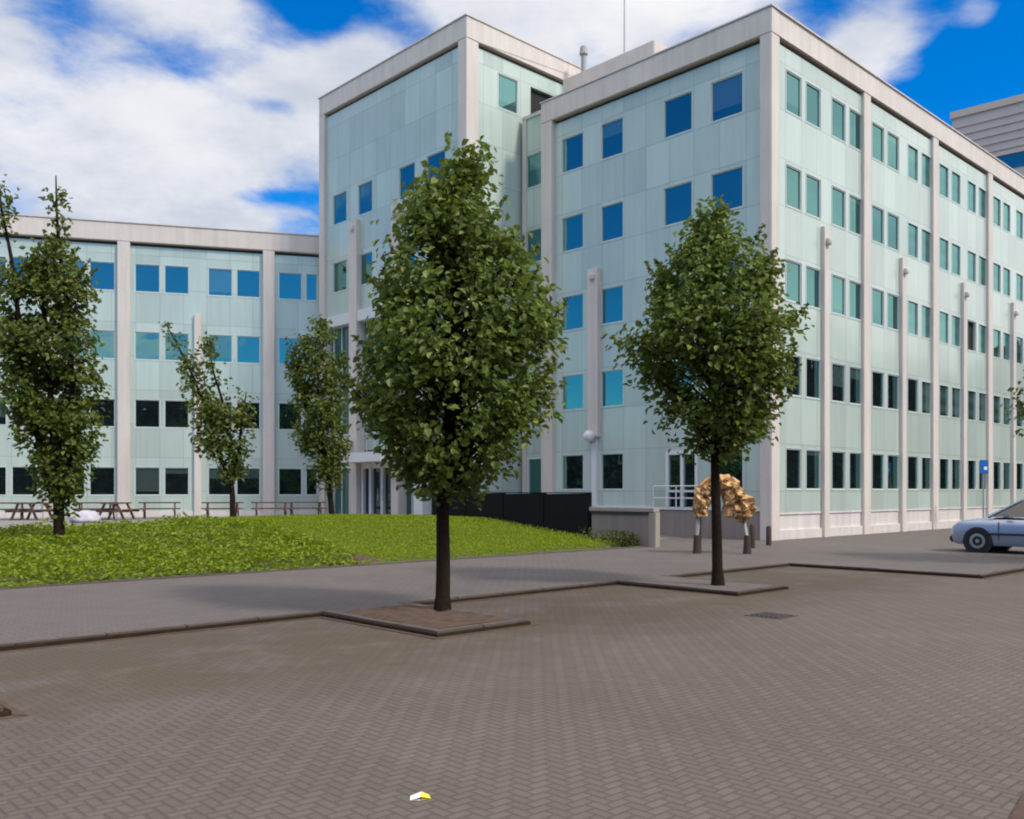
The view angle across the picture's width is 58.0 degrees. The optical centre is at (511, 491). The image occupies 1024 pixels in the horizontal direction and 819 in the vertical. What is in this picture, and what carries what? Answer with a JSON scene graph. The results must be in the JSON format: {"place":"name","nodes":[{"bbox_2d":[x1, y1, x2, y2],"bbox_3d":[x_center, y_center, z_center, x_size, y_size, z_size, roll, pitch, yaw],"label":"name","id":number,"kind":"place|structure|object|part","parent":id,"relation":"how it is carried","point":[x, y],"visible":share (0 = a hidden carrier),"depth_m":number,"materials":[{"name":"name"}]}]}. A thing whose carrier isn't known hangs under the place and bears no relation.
{"place":"outdoors","nodes":[
{"label":"outdoors","id":0,"kind":"place"},
{"bbox_2d":[0,517,633,586],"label":"planted bank","id":1,"kind":"structure","parent":0,"point":[265,565],"depth_m":22.33,"materials":[{"name":"plant"}]},
{"bbox_2d":[0,174,111,538],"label":"columnar tree","id":2,"kind":"object","parent":1,"relation":"on","point":[56,458],"visible":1,"depth_m":21.82,"materials":[{"name":"green plant"}]},
{"bbox_2d":[0,511,371,586],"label":"ground cover","id":3,"kind":"object","parent":1,"relation":"on","point":[62,561],"visible":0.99,"depth_m":20.74,"materials":[{"name":"green plant"}]},
{"bbox_2d":[158,321,258,516],"bbox_3d":[-9.945,-2.256,30.116,3.377,6.675,1.955,0,0,0],"label":"columnar tree","id":4,"kind":"object","parent":1,"relation":"on","point":[211,412],"visible":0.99,"depth_m":29.90,"materials":[{"name":"green plant"}]},
{"bbox_2d":[284,314,353,514],"bbox_3d":[-7.062,-2.613,33.573,2.626,7.682,2.463,0,0,0],"label":"columnar tree","id":5,"kind":"object","parent":1,"relation":"on","point":[313,437],"visible":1,"depth_m":33.28,"materials":[{"name":"green plant"}]},
{"bbox_2d":[344,554,379,562],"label":"bare soil","id":6,"kind":"structure","parent":1,"relation":"on","point":[361,557],"depth_m":21.59,"materials":[{"name":"brown soil"}]},
{"bbox_2d":[171,513,635,561],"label":"lawn","id":7,"kind":"structure","parent":1,"relation":"on","point":[410,520],"depth_m":26.81,"materials":[{"name":"green plant"}]},
{"bbox_2d":[559,527,639,547],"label":"weeds","id":8,"kind":"object","parent":1,"relation":"on","point":[620,538],"visible":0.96,"depth_m":27.92,"materials":[{"name":"green plant"}]},
{"bbox_2d":[0,516,679,538],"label":"terrace paving","id":9,"kind":"structure","parent":0,"point":[4,522],"depth_m":39.64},
{"bbox_2d":[0,502,29,519],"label":"picnic table","id":10,"kind":"object","parent":9,"relation":"on","point":[21,515],"visible":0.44,"depth_m":40.80,"materials":[{"name":"brown wood"}]},
{"bbox_2d":[3,502,52,519],"bbox_3d":[-21.043,0.866,40.500,1.620,0.760,1.800,0,0,1],"label":"picnic table","id":11,"kind":"object","parent":9,"relation":"on","point":[31,509],"visible":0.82,"depth_m":39.83,"materials":[{"name":"brown wood"}]},
{"bbox_2d":[69,510,100,521],"bbox_3d":[-17.108,0.991,37.008,1.221,0.478,0.990,0,0,0],"label":"boulder","id":12,"kind":"object","parent":9,"relation":"on","point":[88,516],"visible":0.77,"depth_m":36.67,"materials":[{"name":"white stone"}]},
{"bbox_2d":[73,502,116,518],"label":"picnic table","id":13,"kind":"object","parent":9,"relation":"on","point":[82,503],"visible":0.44,"depth_m":41.82,"materials":[{"name":"brown wood"}]},
{"bbox_2d":[89,502,138,519],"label":"picnic table","id":14,"kind":"object","parent":9,"relation":"on","point":[112,510],"visible":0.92,"depth_m":40.16,"materials":[{"name":"brown wood"}]},
{"bbox_2d":[138,502,180,518],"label":"picnic table","id":15,"kind":"object","parent":9,"relation":"on","point":[144,509],"visible":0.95,"depth_m":42.06,"materials":[{"name":"brown wood"}]},
{"bbox_2d":[201,502,244,517],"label":"picnic table","id":16,"kind":"object","parent":9,"relation":"on","point":[207,509],"visible":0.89,"depth_m":42.23,"materials":[{"name":"brown wood"}]},
{"bbox_2d":[251,502,291,515],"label":"picnic table","id":17,"kind":"object","parent":9,"relation":"on","point":[285,508],"visible":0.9,"depth_m":42.49,"materials":[{"name":"brown wood"}]},
{"bbox_2d":[289,502,326,514],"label":"picnic table","id":18,"kind":"object","parent":9,"relation":"on","point":[319,508],"visible":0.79,"depth_m":43.28,"materials":[{"name":"brown wood"}]},
{"bbox_2d":[0,567,1023,818],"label":"parking paving","id":19,"kind":"structure","parent":0,"point":[864,695],"depth_m":7.28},
{"bbox_2d":[410,791,430,799],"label":"litter","id":20,"kind":"object","parent":19,"relation":"on","point":[422,795],"visible":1,"depth_m":5.26,"materials":[{"name":"white paper"}]},
{"bbox_2d":[432,492,591,535],"bbox_3d":[-0.281,0.890,32.702,0.150,1.720,8.160,0,0,-44],"label":"black fence","id":21,"kind":"object","parent":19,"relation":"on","point":[570,513],"visible":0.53,"depth_m":31.49,"materials":[{"name":"metal"}]},
{"bbox_2d":[0,564,1023,716],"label":"gutter silt","id":22,"kind":"object","parent":19,"relation":"on","point":[6,712],"visible":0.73,"depth_m":12.42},
{"bbox_2d":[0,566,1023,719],"bbox_3d":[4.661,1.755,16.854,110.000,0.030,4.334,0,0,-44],"label":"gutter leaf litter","id":23,"kind":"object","parent":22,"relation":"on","point":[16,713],"visible":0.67,"depth_m":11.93,"materials":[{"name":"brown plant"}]},
{"bbox_2d":[0,563,1023,710],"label":"kerb","id":24,"kind":"structure","parent":19,"relation":"on","point":[428,629],"depth_m":12.70,"materials":[{"name":"concrete"}]},
{"bbox_2d":[744,612,798,618],"bbox_3d":[3.654,1.752,13.010,0.540,0.036,0.540,0,0,-43],"label":"drain cover","id":25,"kind":"object","parent":19,"relation":"on","point":[770,615],"visible":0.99,"depth_m":12.95,"materials":[{"name":"metal"}]},
{"bbox_2d":[1000,370,1023,436],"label":"island tree","id":26,"kind":"object","parent":19,"relation":"on","point":[1017,399],"visible":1,"depth_m":22.80,"materials":[{"name":"green plant"}]},
{"bbox_2d":[1009,794,1023,818],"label":"bed soil","id":27,"kind":"structure","parent":19,"relation":"on","point":[1018,812],"depth_m":4.99,"materials":[{"name":"brown soil"}]},
{"bbox_2d":[0,528,1023,707],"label":"footpath","id":28,"kind":"structure","parent":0,"point":[35,613],"depth_m":17.47,"materials":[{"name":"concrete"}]},
{"bbox_2d":[0,546,643,589],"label":"planting kerb","id":29,"kind":"structure","parent":28,"relation":"on","point":[77,583],"depth_m":19.40,"materials":[{"name":"concrete"}]},
{"bbox_2d":[342,604,508,628],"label":"island soil","id":30,"kind":"structure","parent":28,"relation":"on","point":[429,616],"depth_m":12.22,"materials":[{"name":"brown soil"}]},
{"bbox_2d":[328,132,569,611],"bbox_3d":[-0.807,-1.632,12.926,3.269,6.765,3.058,0,0,-21],"label":"island tree","id":31,"kind":"object","parent":30,"relation":"on","point":[457,270],"visible":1,"depth_m":12.36,"materials":[{"name":"green plant"}]},
{"bbox_2d":[589,507,659,546],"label":"retaining wall","id":32,"kind":"structure","parent":28,"relation":"on","point":[643,524],"depth_m":28.50,"materials":[{"name":"concrete"}]},
{"bbox_2d":[601,194,814,585],"bbox_3d":[3.553,-1.798,16.644,3.860,7.097,3.261,0,0,0],"label":"island tree","id":33,"kind":"object","parent":28,"relation":"on","point":[729,417],"visible":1,"depth_m":16.10,"materials":[{"name":"green plant"}]},
{"bbox_2d":[692,474,756,553],"bbox_3d":[5.777,0.599,25.170,1.744,2.171,0.965,0,0,0],"label":"golden sculpture","id":34,"kind":"object","parent":28,"relation":"on","point":[738,503],"visible":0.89,"depth_m":25.00,"materials":[{"name":"metal"}]},
{"bbox_2d":[750,524,754,547],"bbox_3d":[7.146,1.325,27.468,0.170,0.720,0.170,0,0,0],"label":"wooden post","id":35,"kind":"object","parent":28,"relation":"on","point":[752,531],"visible":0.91,"depth_m":27.40,"materials":[{"name":"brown wood"}]},
{"bbox_2d":[766,525,770,545],"bbox_3d":[8.020,1.375,28.858,0.170,0.620,0.170,0,0,0],"label":"wooden post","id":36,"kind":"object","parent":28,"relation":"on","point":[768,534],"visible":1,"depth_m":28.79,"materials":[{"name":"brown wood"}]},
{"bbox_2d":[979,460,987,517],"bbox_3d":[20.412,0.160,39.984,0.380,3.050,0.098,0,0,0],"label":"blue sign","id":37,"kind":"object","parent":28,"relation":"on","point":[983,467],"visible":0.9,"depth_m":39.95,"materials":[{"name":"metal"}]},
{"bbox_2d":[950,499,1023,552],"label":"parked car","id":38,"kind":"object","parent":28,"relation":"on","point":[1002,529],"visible":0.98,"depth_m":25.18,"materials":[{"name":"silver metal"}]},
{"bbox_3d":[13.592,0.453,24.850,0.205,0.485,1.300,0,0,-44],"label":"side window","id":39,"kind":"part","parent":38,"relation":"part of","materials":[{"name":"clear glass"}]},
{"bbox_2d":[0,0,1023,234],"label":"sky","id":40,"kind":"structure","parent":0,"point":[198,113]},
{"bbox_2d":[950,94,1023,175],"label":"office tower","id":41,"kind":"structure","parent":0,"point":[995,129],"depth_m":108.51,"materials":[{"name":"grey metal"}]},
{"label":"ground","id":42,"kind":"structure","parent":0,"visible":0},
{"bbox_2d":[0,0,1023,540],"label":"office building","id":43,"kind":"structure","parent":42,"relation":"on","point":[890,216],"depth_m":39.82,"materials":[{"name":"concrete"}]},
{"bbox_2d":[11,256,29,279],"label":"window","id":44,"kind":"structure","parent":43,"relation":"in","point":[15,258],"depth_m":44.23,"materials":[{"name":"glass"}]},
{"bbox_2d":[11,466,38,495],"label":"window","id":45,"kind":"structure","parent":43,"relation":"in","point":[19,481],"depth_m":44.28,"materials":[{"name":"glass"}]},
{"bbox_2d":[58,330,85,357],"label":"window","id":46,"kind":"structure","parent":43,"relation":"in","point":[81,353],"depth_m":44.94,"materials":[{"name":"glass"}]},
{"bbox_2d":[58,259,85,289],"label":"window","id":47,"kind":"structure","parent":43,"relation":"in","point":[79,263],"depth_m":44.93,"materials":[{"name":"glass"}]},
{"bbox_2d":[75,466,85,495],"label":"window","id":48,"kind":"structure","parent":43,"relation":"in","point":[83,486],"depth_m":44.93,"materials":[{"name":"paint"}]},
{"bbox_2d":[89,466,115,495],"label":"window","id":49,"kind":"structure","parent":43,"relation":"in","point":[105,483],"depth_m":45.20,"materials":[{"name":"glass"}]},
{"bbox_2d":[89,398,115,427],"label":"window","id":50,"kind":"structure","parent":43,"relation":"in","point":[110,405],"depth_m":45.24,"materials":[{"name":"glass"}]},
{"bbox_2d":[89,329,115,358],"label":"window","id":51,"kind":"structure","parent":43,"relation":"in","point":[108,351],"depth_m":45.23,"materials":[{"name":"glass"}]},
{"bbox_2d":[89,260,115,290],"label":"window","id":52,"kind":"structure","parent":43,"relation":"in","point":[105,276],"depth_m":45.21,"materials":[{"name":"glass"}]},
{"bbox_2d":[134,467,160,495],"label":"window","id":53,"kind":"structure","parent":43,"relation":"in","point":[147,480],"depth_m":45.72,"materials":[{"name":"glass"}]},
{"bbox_2d":[134,399,160,427],"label":"window","id":54,"kind":"structure","parent":43,"relation":"in","point":[147,412],"depth_m":45.72,"materials":[{"name":"glass"}]},
{"bbox_2d":[134,331,160,360],"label":"window","id":55,"kind":"structure","parent":43,"relation":"in","point":[147,344],"depth_m":45.72,"materials":[{"name":"glass"}]},
{"bbox_2d":[134,263,160,293],"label":"window","id":56,"kind":"structure","parent":43,"relation":"in","point":[147,277],"depth_m":45.72,"materials":[{"name":"glass"}]},
{"bbox_2d":[164,467,189,495],"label":"window","id":57,"kind":"structure","parent":43,"relation":"in","point":[176,479],"depth_m":46.06,"materials":[{"name":"glass"}]},
{"bbox_2d":[164,399,189,428],"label":"window","id":58,"kind":"structure","parent":43,"relation":"in","point":[175,415],"depth_m":46.05,"materials":[{"name":"glass"}]},
{"bbox_2d":[164,332,189,361],"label":"window","id":59,"kind":"structure","parent":43,"relation":"in","point":[168,355],"depth_m":46.04,"materials":[{"name":"glass"}]},
{"bbox_2d":[164,265,189,294],"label":"window","id":60,"kind":"structure","parent":43,"relation":"in","point":[176,278],"depth_m":46.06,"materials":[{"name":"glass"}]},
{"bbox_2d":[207,467,229,495],"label":"window","id":61,"kind":"structure","parent":43,"relation":"in","point":[215,487],"depth_m":46.54,"materials":[{"name":"glass"}]},
{"bbox_2d":[207,334,232,362],"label":"window","id":62,"kind":"structure","parent":43,"relation":"in","point":[225,342],"depth_m":46.64,"materials":[{"name":"glass"}]},
{"bbox_2d":[207,267,232,296],"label":"window","id":63,"kind":"structure","parent":43,"relation":"in","point":[219,280],"depth_m":46.58,"materials":[{"name":"glass"}]},
{"bbox_2d":[212,401,232,429],"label":"window","id":64,"kind":"structure","parent":43,"relation":"in","point":[228,402],"depth_m":46.68,"materials":[{"name":"paint"}]},
{"bbox_2d":[236,467,260,495],"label":"window","id":65,"kind":"structure","parent":43,"relation":"in","point":[251,485],"depth_m":46.96,"materials":[{"name":"glass"}]},
{"bbox_2d":[236,401,260,429],"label":"window","id":66,"kind":"structure","parent":43,"relation":"in","point":[257,404],"depth_m":47.02,"materials":[{"name":"glass"}]},
{"bbox_2d":[236,335,260,363],"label":"window","id":67,"kind":"structure","parent":43,"relation":"in","point":[248,348],"depth_m":46.94,"materials":[{"name":"glass"}]},
{"bbox_2d":[236,269,260,298],"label":"window","id":68,"kind":"structure","parent":43,"relation":"in","point":[248,282],"depth_m":46.95,"materials":[{"name":"glass"}]},
{"bbox_2d":[278,468,302,495],"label":"window","id":69,"kind":"structure","parent":43,"relation":"in","point":[290,480],"depth_m":47.47,"materials":[{"name":"glass"}]},
{"bbox_2d":[278,402,302,430],"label":"window","id":70,"kind":"structure","parent":43,"relation":"in","point":[286,415],"depth_m":47.42,"materials":[{"name":"glass"}]},
{"bbox_2d":[278,337,302,364],"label":"window","id":71,"kind":"structure","parent":43,"relation":"in","point":[281,352],"depth_m":47.39,"materials":[{"name":"glass"}]},
{"bbox_2d":[278,271,302,300],"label":"window","id":72,"kind":"structure","parent":43,"relation":"in","point":[290,284],"depth_m":47.47,"materials":[{"name":"glass"}]},
{"bbox_2d":[305,468,317,495],"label":"window","id":73,"kind":"structure","parent":43,"relation":"in","point":[309,484],"depth_m":47.72,"materials":[{"name":"glass"}]},
{"bbox_2d":[305,273,317,301],"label":"window","id":74,"kind":"structure","parent":43,"relation":"in","point":[311,279],"depth_m":47.75,"materials":[{"name":"glass"}]},
{"bbox_2d":[333,259,346,293],"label":"window","id":75,"kind":"structure","parent":43,"relation":"in","point":[340,267],"depth_m":46.05,"materials":[{"name":"glass"}]},
{"bbox_2d":[333,190,346,225],"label":"window","id":76,"kind":"structure","parent":43,"relation":"in","point":[339,199],"depth_m":46.05,"materials":[{"name":"glass"}]},
{"bbox_2d":[358,179,372,216],"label":"window","id":77,"kind":"structure","parent":43,"relation":"in","point":[365,190],"depth_m":44.48,"materials":[{"name":"glass"}]},
{"bbox_2d":[360,250,372,285],"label":"window","id":78,"kind":"structure","parent":43,"relation":"in","point":[367,257],"depth_m":44.42,"materials":[{"name":"glass"}]},
{"bbox_2d":[361,463,390,514],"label":"entrance door","id":79,"kind":"structure","parent":43,"relation":"in","point":[375,487],"depth_m":44.04,"materials":[{"name":"white paint"}]},
{"bbox_2d":[398,161,414,201],"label":"window","id":80,"kind":"structure","parent":43,"relation":"in","point":[406,173],"depth_m":42.18,"materials":[{"name":"glass"}]},
{"bbox_2d":[426,149,445,178],"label":"window","id":81,"kind":"structure","parent":43,"relation":"in","point":[433,159],"depth_m":40.60,"materials":[{"name":"glass"}]},
{"bbox_2d":[498,72,517,114],"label":"window","id":82,"kind":"structure","parent":43,"relation":"in","point":[507,86],"depth_m":40.72,"materials":[{"name":"glass"}]},
{"bbox_2d":[527,457,540,493],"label":"side door","id":83,"kind":"structure","parent":43,"relation":"in","point":[533,463],"depth_m":40.68,"materials":[{"name":"teal paint"}]},
{"bbox_2d":[527,227,540,261],"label":"window","id":84,"kind":"structure","parent":43,"relation":"in","point":[536,232],"depth_m":40.60,"materials":[{"name":"glass"}]},
{"bbox_2d":[527,150,540,189],"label":"window","id":85,"kind":"structure","parent":43,"relation":"in","point":[534,159],"depth_m":40.65,"materials":[{"name":"glass"}]},
{"bbox_2d":[561,454,583,489],"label":"window","id":86,"kind":"structure","parent":43,"relation":"in","point":[572,465],"depth_m":38.60,"materials":[{"name":"glass"}]},
{"bbox_2d":[561,373,583,411],"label":"window","id":87,"kind":"structure","parent":43,"relation":"in","point":[572,396],"depth_m":38.56,"materials":[{"name":"glass"}]},
{"bbox_2d":[561,292,583,331],"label":"window","id":88,"kind":"structure","parent":43,"relation":"in","point":[573,320],"depth_m":38.52,"materials":[{"name":"glass"}]},
{"bbox_2d":[561,211,583,253],"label":"window","id":89,"kind":"structure","parent":43,"relation":"in","point":[572,226],"depth_m":38.60,"materials":[{"name":"glass"}]},
{"bbox_2d":[561,131,583,174],"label":"window","id":90,"kind":"structure","parent":43,"relation":"in","point":[572,148],"depth_m":38.60,"materials":[{"name":"glass"}]},
{"bbox_2d":[600,452,623,489],"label":"window","id":91,"kind":"structure","parent":43,"relation":"in","point":[611,464],"depth_m":37.02,"materials":[{"name":"glass"}]},
{"bbox_2d":[600,200,623,243],"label":"window","id":92,"kind":"structure","parent":43,"relation":"in","point":[612,214],"depth_m":37.02,"materials":[{"name":"glass"}]},
{"bbox_2d":[600,115,623,161],"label":"window","id":93,"kind":"structure","parent":43,"relation":"in","point":[611,132],"depth_m":37.02,"materials":[{"name":"glass"}]},
{"bbox_2d":[601,368,623,407],"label":"window","id":94,"kind":"structure","parent":43,"relation":"in","point":[612,381],"depth_m":37.02,"materials":[{"name":"glass"}]},
{"bbox_2d":[601,284,623,325],"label":"window","id":95,"kind":"structure","parent":43,"relation":"in","point":[612,298],"depth_m":37.02,"materials":[{"name":"glass"}]},
{"bbox_2d":[663,365,692,401],"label":"window","id":96,"kind":"structure","parent":43,"relation":"in","point":[679,365],"depth_m":34.56,"materials":[{"name":"glass"}]},
{"bbox_2d":[663,179,692,227],"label":"window","id":97,"kind":"structure","parent":43,"relation":"in","point":[677,198],"depth_m":34.72,"materials":[{"name":"glass"}]},
{"bbox_2d":[663,89,692,139],"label":"window","id":98,"kind":"structure","parent":43,"relation":"in","point":[677,110],"depth_m":34.69,"materials":[{"name":"glass"}]},
{"bbox_2d":[666,450,697,506],"bbox_3d":[6.374,-0.470,34.544,0.150,2.100,1.450,0,0,-44],"label":"loading door","id":99,"kind":"structure","parent":43,"relation":"in","point":[677,473],"depth_m":34.53,"materials":[{"name":"white paint"}]},
{"bbox_2d":[710,448,743,489],"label":"window","id":100,"kind":"structure","parent":43,"relation":"in","point":[735,469],"depth_m":32.90,"materials":[{"name":"glass"}]},
{"bbox_2d":[710,164,743,212],"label":"window","id":101,"kind":"structure","parent":43,"relation":"in","point":[729,182],"depth_m":33.08,"materials":[{"name":"glass"}]},
{"bbox_2d":[710,70,743,123],"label":"window","id":102,"kind":"structure","parent":43,"relation":"in","point":[726,93],"depth_m":33.14,"materials":[{"name":"glass"}]},
{"bbox_2d":[720,259,742,302],"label":"window","id":103,"kind":"structure","parent":43,"relation":"in","point":[740,259],"depth_m":32.94,"materials":[{"name":"glass"}]},
{"bbox_2d":[786,447,801,489],"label":"window","id":104,"kind":"structure","parent":43,"relation":"in","point":[793,456],"depth_m":32.93,"materials":[{"name":"glass"}]},
{"bbox_2d":[786,355,801,397],"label":"window","id":105,"kind":"structure","parent":43,"relation":"in","point":[797,392],"depth_m":33.07,"materials":[{"name":"paint"}]},
{"bbox_2d":[786,258,801,304],"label":"window","id":106,"kind":"structure","parent":43,"relation":"in","point":[793,278],"depth_m":32.93,"materials":[{"name":"glass"}]},
{"bbox_2d":[786,163,801,211],"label":"window","id":107,"kind":"structure","parent":43,"relation":"in","point":[793,176],"depth_m":32.93,"materials":[{"name":"glass"}]},
{"bbox_2d":[786,68,801,119],"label":"window","id":108,"kind":"structure","parent":43,"relation":"in","point":[793,82],"depth_m":32.93,"materials":[{"name":"glass"}]},
{"bbox_2d":[806,449,820,489],"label":"window","id":109,"kind":"structure","parent":43,"relation":"in","point":[813,467],"depth_m":33.91,"materials":[{"name":"glass"}]},
{"bbox_2d":[806,357,820,399],"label":"window","id":110,"kind":"structure","parent":43,"relation":"in","point":[813,366],"depth_m":33.91,"materials":[{"name":"glass"}]},
{"bbox_2d":[806,265,820,309],"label":"window","id":111,"kind":"structure","parent":43,"relation":"in","point":[813,275],"depth_m":33.91,"materials":[{"name":"glass"}]},
{"bbox_2d":[806,172,820,219],"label":"window","id":112,"kind":"structure","parent":43,"relation":"in","point":[813,185],"depth_m":33.91,"materials":[{"name":"glass"}]},
{"bbox_2d":[806,80,820,129],"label":"window","id":113,"kind":"structure","parent":43,"relation":"in","point":[813,93],"depth_m":33.91,"materials":[{"name":"glass"}]},
{"bbox_2d":[832,450,845,489],"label":"window","id":114,"kind":"structure","parent":43,"relation":"in","point":[838,457],"depth_m":35.23,"materials":[{"name":"glass"}]},
{"bbox_2d":[832,362,845,403],"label":"window","id":115,"kind":"structure","parent":43,"relation":"in","point":[838,370],"depth_m":35.23,"materials":[{"name":"glass"}]},
{"bbox_2d":[832,273,845,316],"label":"window","id":116,"kind":"structure","parent":43,"relation":"in","point":[838,282],"depth_m":35.23,"materials":[{"name":"glass"}]},
{"bbox_2d":[832,185,845,229],"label":"window","id":117,"kind":"structure","parent":43,"relation":"in","point":[838,195],"depth_m":35.23,"materials":[{"name":"glass"}]},
{"bbox_2d":[832,96,845,143],"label":"window","id":118,"kind":"structure","parent":43,"relation":"in","point":[838,107],"depth_m":35.23,"materials":[{"name":"glass"}]},
{"bbox_2d":[849,451,861,489],"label":"window","id":119,"kind":"structure","parent":43,"relation":"in","point":[854,458],"depth_m":36.13,"materials":[{"name":"glass"}]},
{"bbox_2d":[849,365,861,405],"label":"window","id":120,"kind":"structure","parent":43,"relation":"in","point":[854,372],"depth_m":36.13,"materials":[{"name":"glass"}]},
{"bbox_2d":[849,279,861,320],"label":"window","id":121,"kind":"structure","parent":43,"relation":"in","point":[854,286],"depth_m":36.13,"materials":[{"name":"glass"}]},
{"bbox_2d":[849,193,861,236],"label":"window","id":122,"kind":"structure","parent":43,"relation":"in","point":[854,201],"depth_m":36.13,"materials":[{"name":"glass"}]},
{"bbox_2d":[849,107,861,151],"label":"window","id":123,"kind":"structure","parent":43,"relation":"in","point":[854,117],"depth_m":36.13,"materials":[{"name":"glass"}]},
{"bbox_2d":[872,453,884,489],"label":"window","id":124,"kind":"structure","parent":43,"relation":"in","point":[878,459],"depth_m":37.57,"materials":[{"name":"glass"}]},
{"bbox_2d":[872,370,884,408],"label":"window","id":125,"kind":"structure","parent":43,"relation":"in","point":[878,377],"depth_m":37.57,"materials":[{"name":"glass"}]},
{"bbox_2d":[872,287,884,327],"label":"window","id":126,"kind":"structure","parent":43,"relation":"in","point":[878,295],"depth_m":37.57,"materials":[{"name":"glass"}]},
{"bbox_2d":[872,204,884,245],"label":"window","id":127,"kind":"structure","parent":43,"relation":"in","point":[878,215],"depth_m":37.57,"materials":[{"name":"glass"}]},
{"bbox_2d":[872,121,884,164],"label":"window","id":128,"kind":"structure","parent":43,"relation":"in","point":[878,132],"depth_m":37.57,"materials":[{"name":"glass"}]},
{"bbox_2d":[887,454,898,489],"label":"window","id":129,"kind":"structure","parent":43,"relation":"in","point":[892,459],"depth_m":38.46,"materials":[{"name":"glass"}]},
{"bbox_2d":[887,373,898,410],"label":"window","id":130,"kind":"structure","parent":43,"relation":"in","point":[892,379],"depth_m":38.46,"materials":[{"name":"glass"}]},
{"bbox_2d":[887,292,898,331],"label":"window","id":131,"kind":"structure","parent":43,"relation":"in","point":[892,299],"depth_m":38.46,"materials":[{"name":"glass"}]},
{"bbox_2d":[887,211,898,251],"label":"window","id":132,"kind":"structure","parent":43,"relation":"in","point":[892,220],"depth_m":38.46,"materials":[{"name":"glass"}]},
{"bbox_2d":[887,130,898,172],"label":"window","id":133,"kind":"structure","parent":43,"relation":"in","point":[892,139],"depth_m":38.46,"materials":[{"name":"glass"}]},
{"bbox_2d":[907,455,918,489],"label":"window","id":134,"kind":"structure","parent":43,"relation":"in","point":[912,460],"depth_m":39.82,"materials":[{"name":"glass"}]},
{"bbox_2d":[907,377,918,413],"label":"window","id":135,"kind":"structure","parent":43,"relation":"in","point":[912,383],"depth_m":39.82,"materials":[{"name":"glass"}]},
{"bbox_2d":[967,319,976,352],"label":"window","id":136,"kind":"structure","parent":43,"relation":"in","point":[968,320],"depth_m":44.65,"materials":[{"name":"paint"}]}
]}

